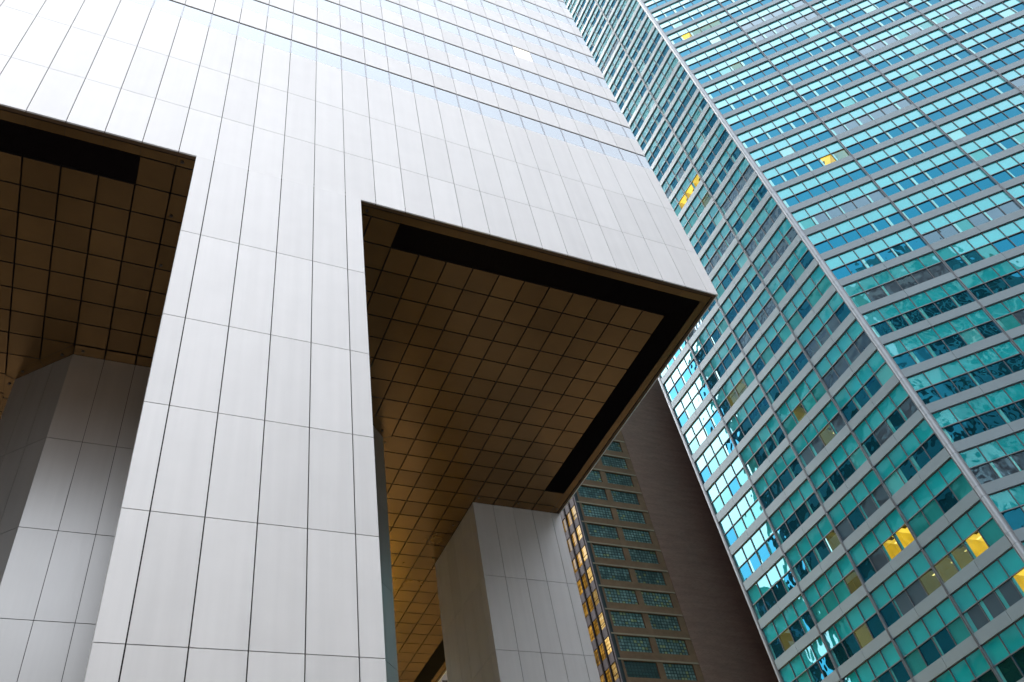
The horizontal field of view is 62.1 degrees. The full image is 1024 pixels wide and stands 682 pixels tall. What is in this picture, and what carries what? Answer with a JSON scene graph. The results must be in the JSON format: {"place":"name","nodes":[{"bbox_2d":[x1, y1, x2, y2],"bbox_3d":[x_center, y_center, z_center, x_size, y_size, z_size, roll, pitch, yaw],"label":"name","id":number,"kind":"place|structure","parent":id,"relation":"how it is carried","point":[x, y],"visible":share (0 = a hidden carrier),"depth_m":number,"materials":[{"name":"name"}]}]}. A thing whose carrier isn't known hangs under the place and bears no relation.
{"place":"outdoors","nodes":[
{"label":"outdoors","id":0,"kind":"place"},
{"bbox_2d":[560,379,778,681],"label":"brick building","id":1,"kind":"structure","parent":0,"point":[662,597],"depth_m":110.95,"materials":[{"name":"brick"}]},
{"bbox_2d":[587,524,618,538],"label":"factory window","id":2,"kind":"structure","parent":1,"relation":"in","point":[594,530],"depth_m":112.02,"materials":[{"name":"teal glass"}]},
{"bbox_2d":[592,544,624,559],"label":"factory window","id":3,"kind":"structure","parent":1,"relation":"in","point":[601,551],"depth_m":109.72,"materials":[{"name":"teal glass"}]},
{"bbox_2d":[598,566,631,581],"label":"factory window","id":4,"kind":"structure","parent":1,"relation":"in","point":[610,573],"depth_m":107.42,"materials":[{"name":"teal glass"}]},
{"bbox_2d":[604,588,637,603],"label":"factory window","id":5,"kind":"structure","parent":1,"relation":"in","point":[613,595],"depth_m":105.11,"materials":[{"name":"teal glass"}]},
{"bbox_2d":[610,611,644,627],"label":"factory window","id":6,"kind":"structure","parent":1,"relation":"in","point":[625,619],"depth_m":102.81,"materials":[{"name":"teal glass"}]},
{"bbox_2d":[617,636,652,652],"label":"factory window","id":7,"kind":"structure","parent":1,"relation":"in","point":[626,643],"depth_m":100.52,"materials":[{"name":"teal glass"}]},
{"bbox_2d":[624,661,659,678],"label":"factory window","id":8,"kind":"structure","parent":1,"relation":"in","point":[633,669],"depth_m":98.22,"materials":[{"name":"teal glass"}]},
{"bbox_2d":[635,570,665,584],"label":"factory window","id":9,"kind":"structure","parent":1,"relation":"in","point":[649,577],"depth_m":109.43,"materials":[{"name":"teal glass"}]},
{"bbox_2d":[641,592,672,607],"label":"factory window","id":10,"kind":"structure","parent":1,"relation":"in","point":[651,599],"depth_m":107.13,"materials":[{"name":"teal glass"}]},
{"bbox_2d":[648,614,680,630],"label":"factory window","id":11,"kind":"structure","parent":1,"relation":"in","point":[657,621],"depth_m":104.83,"materials":[{"name":"teal glass"}]},
{"bbox_2d":[655,638,688,654],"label":"factory window","id":12,"kind":"structure","parent":1,"relation":"in","point":[665,646],"depth_m":102.52,"materials":[{"name":"teal glass"}]},
{"bbox_2d":[663,663,696,680],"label":"factory window","id":13,"kind":"structure","parent":1,"relation":"in","point":[673,671],"depth_m":100.22,"materials":[{"name":"teal glass"}]},
{"bbox_2d":[564,0,1023,681],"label":"glass tower","id":14,"kind":"structure","parent":0,"point":[840,378],"depth_m":80.01,"materials":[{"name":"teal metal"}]},
{"bbox_2d":[664,350,697,401],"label":"window","id":15,"kind":"structure","parent":14,"relation":"in","point":[687,366],"depth_m":96.74,"materials":[{"name":"teal glass"}]},
{"bbox_2d":[674,374,708,427],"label":"window","id":16,"kind":"structure","parent":14,"relation":"in","point":[698,390],"depth_m":93.92,"materials":[{"name":"teal glass"}]},
{"bbox_2d":[680,185,710,234],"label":"window","id":17,"kind":"structure","parent":14,"relation":"in","point":[695,209],"depth_m":100.72,"materials":[{"name":"teal glass"}]},
{"bbox_2d":[684,399,720,454],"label":"window","id":18,"kind":"structure","parent":14,"relation":"in","point":[709,417],"depth_m":91.10,"materials":[{"name":"teal glass"}]},
{"bbox_2d":[690,203,722,254],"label":"window","id":19,"kind":"structure","parent":14,"relation":"in","point":[713,217],"depth_m":97.90,"materials":[{"name":"teal glass"}]},
{"bbox_2d":[692,309,727,364],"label":"window","id":20,"kind":"structure","parent":14,"relation":"in","point":[716,327],"depth_m":93.14,"materials":[{"name":"teal glass"}]},
{"bbox_2d":[695,123,728,176],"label":"window","id":21,"kind":"structure","parent":14,"relation":"in","point":[720,136],"depth_m":100.07,"materials":[{"name":"teal glass"}]},
{"bbox_2d":[695,427,733,482],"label":"window","id":22,"kind":"structure","parent":14,"relation":"in","point":[722,445],"depth_m":88.27,"materials":[{"name":"teal glass"}]},
{"bbox_2d":[700,223,734,274],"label":"window","id":23,"kind":"structure","parent":14,"relation":"in","point":[724,238],"depth_m":95.10,"materials":[{"name":"teal glass"}]},
{"bbox_2d":[702,333,740,388],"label":"window","id":24,"kind":"structure","parent":14,"relation":"in","point":[729,351],"depth_m":90.32,"materials":[{"name":"teal glass"}]},
{"bbox_2d":[705,140,740,194],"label":"window","id":25,"kind":"structure","parent":14,"relation":"in","point":[732,152],"depth_m":97.23,"materials":[{"name":"teal glass"}]},
{"bbox_2d":[707,456,747,513],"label":"window","id":26,"kind":"structure","parent":14,"relation":"in","point":[730,481],"depth_m":85.47,"materials":[{"name":"teal glass"}]},
{"bbox_2d":[711,243,747,299],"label":"window","id":27,"kind":"structure","parent":14,"relation":"in","point":[736,260],"depth_m":92.28,"materials":[{"name":"teal glass"}]},
{"bbox_2d":[714,358,754,416],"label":"window","id":28,"kind":"structure","parent":14,"relation":"in","point":[742,377],"depth_m":87.90,"materials":[{"name":"teal glass"}]},
{"bbox_2d":[716,158,753,214],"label":"window","id":29,"kind":"structure","parent":14,"relation":"in","point":[744,171],"depth_m":94.43,"materials":[{"name":"teal glass"}]},
{"bbox_2d":[719,487,762,546],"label":"window","id":30,"kind":"structure","parent":14,"relation":"in","point":[748,508],"depth_m":82.64,"materials":[{"name":"teal glass"}]},
{"bbox_2d":[721,265,760,323],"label":"window","id":31,"kind":"structure","parent":14,"relation":"in","point":[750,281],"depth_m":89.55,"materials":[{"name":"teal glass"}]},
{"bbox_2d":[728,176,767,234],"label":"window","id":32,"kind":"structure","parent":14,"relation":"in","point":[757,190],"depth_m":91.61,"materials":[{"name":"teal glass"}]},
{"bbox_2d":[727,385,769,444],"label":"window","id":33,"kind":"structure","parent":14,"relation":"in","point":[756,405],"depth_m":84.68,"materials":[{"name":"teal glass"}]},
{"bbox_2d":[715,75,788,113],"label":"window","id":34,"kind":"structure","parent":14,"relation":"in","point":[773,85],"depth_m":100.34,"materials":[{"name":"teal glass"}]},
{"bbox_2d":[733,289,775,348],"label":"window","id":35,"kind":"structure","parent":14,"relation":"in","point":[764,305],"depth_m":86.73,"materials":[{"name":"teal glass"}]},
{"bbox_2d":[733,520,778,580],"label":"window","id":36,"kind":"structure","parent":14,"relation":"in","point":[763,542],"depth_m":79.83,"materials":[{"name":"teal glass"}]},
{"bbox_2d":[740,196,781,256],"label":"window","id":37,"kind":"structure","parent":14,"relation":"in","point":[771,211],"depth_m":88.79,"materials":[{"name":"teal glass"}]},
{"bbox_2d":[740,414,784,475],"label":"window","id":38,"kind":"structure","parent":14,"relation":"in","point":[771,434],"depth_m":81.86,"materials":[{"name":"teal glass"}]},
{"bbox_2d":[726,91,802,130],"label":"window","id":39,"kind":"structure","parent":14,"relation":"in","point":[785,101],"depth_m":97.52,"materials":[{"name":"teal glass"}]},
{"bbox_2d":[747,314,791,374],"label":"window","id":40,"kind":"structure","parent":14,"relation":"in","point":[778,332],"depth_m":83.92,"materials":[{"name":"teal glass"}]},
{"bbox_2d":[747,556,796,618],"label":"window","id":41,"kind":"structure","parent":14,"relation":"in","point":[778,580],"depth_m":76.99,"materials":[{"name":"teal glass"}]},
{"bbox_2d":[753,218,796,279],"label":"window","id":42,"kind":"structure","parent":14,"relation":"in","point":[785,234],"depth_m":85.98,"materials":[{"name":"teal glass"}]},
{"bbox_2d":[737,107,816,147],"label":"window","id":43,"kind":"structure","parent":14,"relation":"in","point":[802,116],"depth_m":94.70,"materials":[{"name":"teal glass"}]},
{"bbox_2d":[754,446,802,508],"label":"window","id":44,"kind":"structure","parent":14,"relation":"in","point":[786,468],"depth_m":79.05,"materials":[{"name":"teal glass"}]},
{"bbox_2d":[761,341,808,403],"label":"window","id":45,"kind":"structure","parent":14,"relation":"in","point":[793,361],"depth_m":81.08,"materials":[{"name":"teal glass"}]},
{"bbox_2d":[763,595,814,659],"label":"window","id":46,"kind":"structure","parent":14,"relation":"in","point":[795,620],"depth_m":74.45,"materials":[{"name":"teal glass"}]},
{"bbox_2d":[767,241,813,303],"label":"window","id":47,"kind":"structure","parent":14,"relation":"in","point":[801,257],"depth_m":83.15,"materials":[{"name":"teal glass"}]},
{"bbox_2d":[750,123,832,166],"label":"window","id":48,"kind":"structure","parent":14,"relation":"in","point":[818,133],"depth_m":91.90,"materials":[{"name":"teal glass"}]},
{"bbox_2d":[769,479,820,543],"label":"window","id":49,"kind":"structure","parent":14,"relation":"in","point":[803,502],"depth_m":76.23,"materials":[{"name":"teal glass"}]},
{"bbox_2d":[776,369,826,433],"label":"window","id":50,"kind":"structure","parent":14,"relation":"in","point":[811,389],"depth_m":78.55,"materials":[{"name":"teal glass"}]},
{"bbox_2d":[763,142,848,185],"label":"window","id":51,"kind":"structure","parent":14,"relation":"in","point":[833,152],"depth_m":89.23,"materials":[{"name":"teal glass"}]},
{"bbox_2d":[779,636,834,681],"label":"window","id":52,"kind":"structure","parent":14,"relation":"in","point":[813,663],"depth_m":71.17,"materials":[{"name":"teal glass"}]},
{"bbox_2d":[782,265,831,329],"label":"window","id":53,"kind":"structure","parent":14,"relation":"in","point":[817,283],"depth_m":80.31,"materials":[{"name":"teal glass"}]},
{"bbox_2d":[770,32,844,69],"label":"window","id":54,"kind":"structure","parent":14,"relation":"in","point":[829,41],"depth_m":102.00,"materials":[{"name":"teal glass"}]},
{"bbox_2d":[786,515,840,581],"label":"window","id":55,"kind":"structure","parent":14,"relation":"in","point":[821,539],"depth_m":73.41,"materials":[{"name":"teal glass"}]},
{"bbox_2d":[792,400,845,466],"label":"window","id":56,"kind":"structure","parent":14,"relation":"in","point":[825,426],"depth_m":75.67,"materials":[{"name":"teal glass"}]},
{"bbox_2d":[783,46,859,84],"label":"window","id":57,"kind":"structure","parent":14,"relation":"in","point":[846,54],"depth_m":99.17,"materials":[{"name":"teal glass"}]},
{"bbox_2d":[777,161,866,207],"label":"window","id":58,"kind":"structure","parent":14,"relation":"in","point":[849,172],"depth_m":86.26,"materials":[{"name":"teal glass"}]},
{"bbox_2d":[798,291,850,358],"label":"window","id":59,"kind":"structure","parent":14,"relation":"in","point":[834,312],"depth_m":77.50,"materials":[{"name":"teal glass"}]},
{"bbox_2d":[804,553,861,622],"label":"window","id":60,"kind":"structure","parent":14,"relation":"in","point":[836,584],"depth_m":70.60,"materials":[{"name":"teal glass"}]},
{"bbox_2d":[796,60,875,100],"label":"window","id":61,"kind":"structure","parent":14,"relation":"in","point":[818,87],"depth_m":96.36,"materials":[{"name":"teal glass"}]},
{"bbox_2d":[809,433,866,502],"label":"window","id":62,"kind":"structure","parent":14,"relation":"in","point":[848,456],"depth_m":72.65,"materials":[{"name":"teal glass"}]},
{"bbox_2d":[791,181,884,229],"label":"window","id":63,"kind":"structure","parent":14,"relation":"in","point":[865,194],"depth_m":83.45,"materials":[{"name":"teal glass"}]},
{"bbox_2d":[815,320,870,388],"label":"window","id":64,"kind":"structure","parent":14,"relation":"in","point":[854,341],"depth_m":74.68,"materials":[{"name":"teal glass"}]},
{"bbox_2d":[809,76,892,117],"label":"window","id":65,"kind":"structure","parent":14,"relation":"in","point":[877,85],"depth_m":93.53,"materials":[{"name":"teal glass"}]},
{"bbox_2d":[822,595,884,666],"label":"window","id":66,"kind":"structure","parent":14,"relation":"in","point":[860,625],"depth_m":67.95,"materials":[{"name":"teal glass"}]},
{"bbox_2d":[808,203,904,253],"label":"window","id":67,"kind":"structure","parent":14,"relation":"in","point":[883,217],"depth_m":80.63,"materials":[{"name":"teal glass"}]},
{"bbox_2d":[828,469,888,540],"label":"window","id":68,"kind":"structure","parent":14,"relation":"in","point":[868,495],"depth_m":69.83,"materials":[{"name":"teal glass"}]},
{"bbox_2d":[834,350,893,421],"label":"window","id":69,"kind":"structure","parent":14,"relation":"in","point":[874,373],"depth_m":71.87,"materials":[{"name":"teal glass"}]},
{"bbox_2d":[824,92,910,135],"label":"window","id":70,"kind":"structure","parent":14,"relation":"in","point":[891,103],"depth_m":90.72,"materials":[{"name":"teal glass"}]},
{"bbox_2d":[824,227,926,279],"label":"window","id":71,"kind":"structure","parent":14,"relation":"in","point":[904,241],"depth_m":77.81,"materials":[{"name":"teal glass"}]},
{"bbox_2d":[843,641,910,681],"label":"window","id":72,"kind":"structure","parent":14,"relation":"in","point":[880,667],"depth_m":64.69,"materials":[{"name":"teal glass"}]},
{"bbox_2d":[838,2,915,40],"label":"window","id":73,"kind":"structure","parent":14,"relation":"in","point":[902,10],"depth_m":100.81,"materials":[{"name":"teal glass"}]},
{"bbox_2d":[849,508,913,581],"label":"window","id":74,"kind":"structure","parent":14,"relation":"in","point":[891,535],"depth_m":67.20,"materials":[{"name":"teal glass"}]},
{"bbox_2d":[840,109,929,153],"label":"window","id":75,"kind":"structure","parent":14,"relation":"in","point":[894,127],"depth_m":87.91,"materials":[{"name":"teal glass"}]},
{"bbox_2d":[853,383,917,456],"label":"window","id":76,"kind":"structure","parent":14,"relation":"in","point":[897,407],"depth_m":69.04,"materials":[{"name":"teal glass"}]},
{"bbox_2d":[852,16,932,54],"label":"window","id":77,"kind":"structure","parent":14,"relation":"in","point":[910,27],"depth_m":98.00,"materials":[{"name":"teal glass"}]},
{"bbox_2d":[843,252,948,306],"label":"window","id":78,"kind":"structure","parent":14,"relation":"in","point":[916,271],"depth_m":74.99,"materials":[{"name":"teal glass"}]},
{"bbox_2d":[857,128,949,174],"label":"window","id":79,"kind":"structure","parent":14,"relation":"in","point":[931,139],"depth_m":85.08,"materials":[{"name":"teal glass"}]},
{"bbox_2d":[870,550,944,626],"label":"window","id":80,"kind":"structure","parent":14,"relation":"in","point":[914,581],"depth_m":64.19,"materials":[{"name":"teal glass"}]},
{"bbox_2d":[875,419,943,495],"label":"window","id":81,"kind":"structure","parent":14,"relation":"in","point":[913,452],"depth_m":66.23,"materials":[{"name":"teal glass"}]},
{"bbox_2d":[868,29,950,69],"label":"window","id":82,"kind":"structure","parent":14,"relation":"in","point":[935,38],"depth_m":95.17,"materials":[{"name":"teal glass"}]},
{"bbox_2d":[863,279,973,336],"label":"window","id":83,"kind":"structure","parent":14,"relation":"in","point":[948,296],"depth_m":72.17,"materials":[{"name":"teal glass"}]},
{"bbox_2d":[874,147,972,195],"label":"window","id":84,"kind":"structure","parent":14,"relation":"in","point":[953,159],"depth_m":82.26,"materials":[{"name":"teal glass"}]},
{"bbox_2d":[884,44,970,85],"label":"window","id":85,"kind":"structure","parent":14,"relation":"in","point":[954,53],"depth_m":92.35,"materials":[{"name":"teal glass"}]},
{"bbox_2d":[894,597,970,675],"bbox_3d":[30.235,21.351,61.360,0.126,3.038,6.000,12,-51,-22],"label":"window","id":86,"kind":"structure","parent":14,"relation":"in","point":[942,628],"depth_m":61.35,"materials":[{"name":"teal glass"}]},
{"bbox_2d":[898,458,972,536],"bbox_3d":[31.468,11.688,63.404,0.125,3.038,6.000,12,-51,-22],"label":"window","id":87,"kind":"structure","parent":14,"relation":"in","point":[947,485],"depth_m":63.39,"materials":[{"name":"teal glass"}]},
{"bbox_2d":[884,309,1001,368],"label":"window","id":88,"kind":"structure","parent":14,"relation":"in","point":[975,326],"depth_m":69.35,"materials":[{"name":"teal glass"}]},
{"bbox_2d":[894,168,995,218],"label":"window","id":89,"kind":"structure","parent":14,"relation":"in","point":[974,181],"depth_m":79.44,"materials":[{"name":"teal glass"}]},
{"bbox_2d":[901,59,990,102],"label":"window","id":90,"kind":"structure","parent":14,"relation":"in","point":[971,70],"depth_m":89.53,"materials":[{"name":"teal glass"}]},
{"bbox_2d":[924,0,991,23],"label":"window","id":91,"kind":"structure","parent":14,"relation":"in","point":[950,10],"depth_m":96.88,"materials":[{"name":"teal glass"}]},
{"bbox_2d":[924,500,1003,581],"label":"window","id":92,"kind":"structure","parent":14,"relation":"in","point":[976,530],"depth_m":61.11,"materials":[{"name":"teal glass"}]},
{"bbox_2d":[930,648,998,681],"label":"window","id":93,"kind":"structure","parent":14,"relation":"in","point":[973,667],"depth_m":58.23,"materials":[{"name":"teal glass"}]},
{"bbox_2d":[907,341,1023,404],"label":"window","id":94,"kind":"structure","parent":14,"relation":"in","point":[1003,359],"depth_m":66.55,"materials":[{"name":"teal glass"}]},
{"bbox_2d":[920,76,1013,120],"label":"window","id":95,"kind":"structure","parent":14,"relation":"in","point":[995,86],"depth_m":86.71,"materials":[{"name":"teal glass"}]},
{"bbox_2d":[914,191,1020,243],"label":"window","id":96,"kind":"structure","parent":14,"relation":"in","point":[997,205],"depth_m":76.64,"materials":[{"name":"teal glass"}]},
{"bbox_2d":[932,381,1023,442],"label":"window","id":97,"kind":"structure","parent":14,"relation":"in","point":[1005,405],"depth_m":63.92,"materials":[{"name":"teal glass"}]},
{"bbox_2d":[936,217,1023,270],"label":"window","id":98,"kind":"structure","parent":14,"relation":"in","point":[1010,235],"depth_m":73.95,"materials":[{"name":"teal glass"}]},
{"bbox_2d":[939,93,1023,140],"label":"window","id":99,"kind":"structure","parent":14,"relation":"in","point":[1013,106],"depth_m":83.96,"materials":[{"name":"teal glass"}]},
{"bbox_2d":[942,0,1023,37],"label":"window","id":100,"kind":"structure","parent":14,"relation":"in","point":[1006,8],"depth_m":93.99,"materials":[{"name":"teal glass"}]},
{"bbox_2d":[951,547,1023,632],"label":"window","id":101,"kind":"structure","parent":14,"relation":"in","point":[999,585],"depth_m":57.88,"materials":[{"name":"teal glass"}]},
{"bbox_2d":[959,430,1023,483],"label":"window","id":102,"kind":"structure","parent":14,"relation":"in","point":[995,459],"depth_m":61.31,"materials":[{"name":"teal glass"}]},
{"bbox_2d":[959,253,1023,299],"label":"window","id":103,"kind":"structure","parent":14,"relation":"in","point":[1009,273],"depth_m":71.31,"materials":[{"name":"teal glass"}]},
{"bbox_2d":[960,120,1023,160],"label":"window","id":104,"kind":"structure","parent":14,"relation":"in","point":[1008,137],"depth_m":81.34,"materials":[{"name":"teal glass"}]},
{"bbox_2d":[960,16,1023,53],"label":"window","id":105,"kind":"structure","parent":14,"relation":"in","point":[1009,30],"depth_m":91.36,"materials":[{"name":"teal glass"}]},
{"bbox_2d":[981,40,1023,69],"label":"window","id":106,"kind":"structure","parent":14,"relation":"in","point":[1012,53],"depth_m":88.75,"materials":[{"name":"teal glass"}]},
{"bbox_2d":[982,616,1023,681],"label":"window","id":107,"kind":"structure","parent":14,"relation":"in","point":[1005,650],"depth_m":55.99,"materials":[{"name":"teal glass"}]},
{"bbox_2d":[982,151,1023,183],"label":"window","id":108,"kind":"structure","parent":14,"relation":"in","point":[1012,166],"depth_m":78.72,"materials":[{"name":"teal glass"}]},
{"bbox_2d":[985,293,1023,330],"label":"window","id":109,"kind":"structure","parent":14,"relation":"in","point":[1009,313],"depth_m":68.78,"materials":[{"name":"teal glass"}]},
{"label":"plaza","id":110,"kind":"structure","parent":0,"visible":0},
{"bbox_2d":[0,0,717,681],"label":"silver tower","id":111,"kind":"structure","parent":110,"relation":"on","point":[342,340],"depth_m":40.90,"materials":[{"name":"metal"}]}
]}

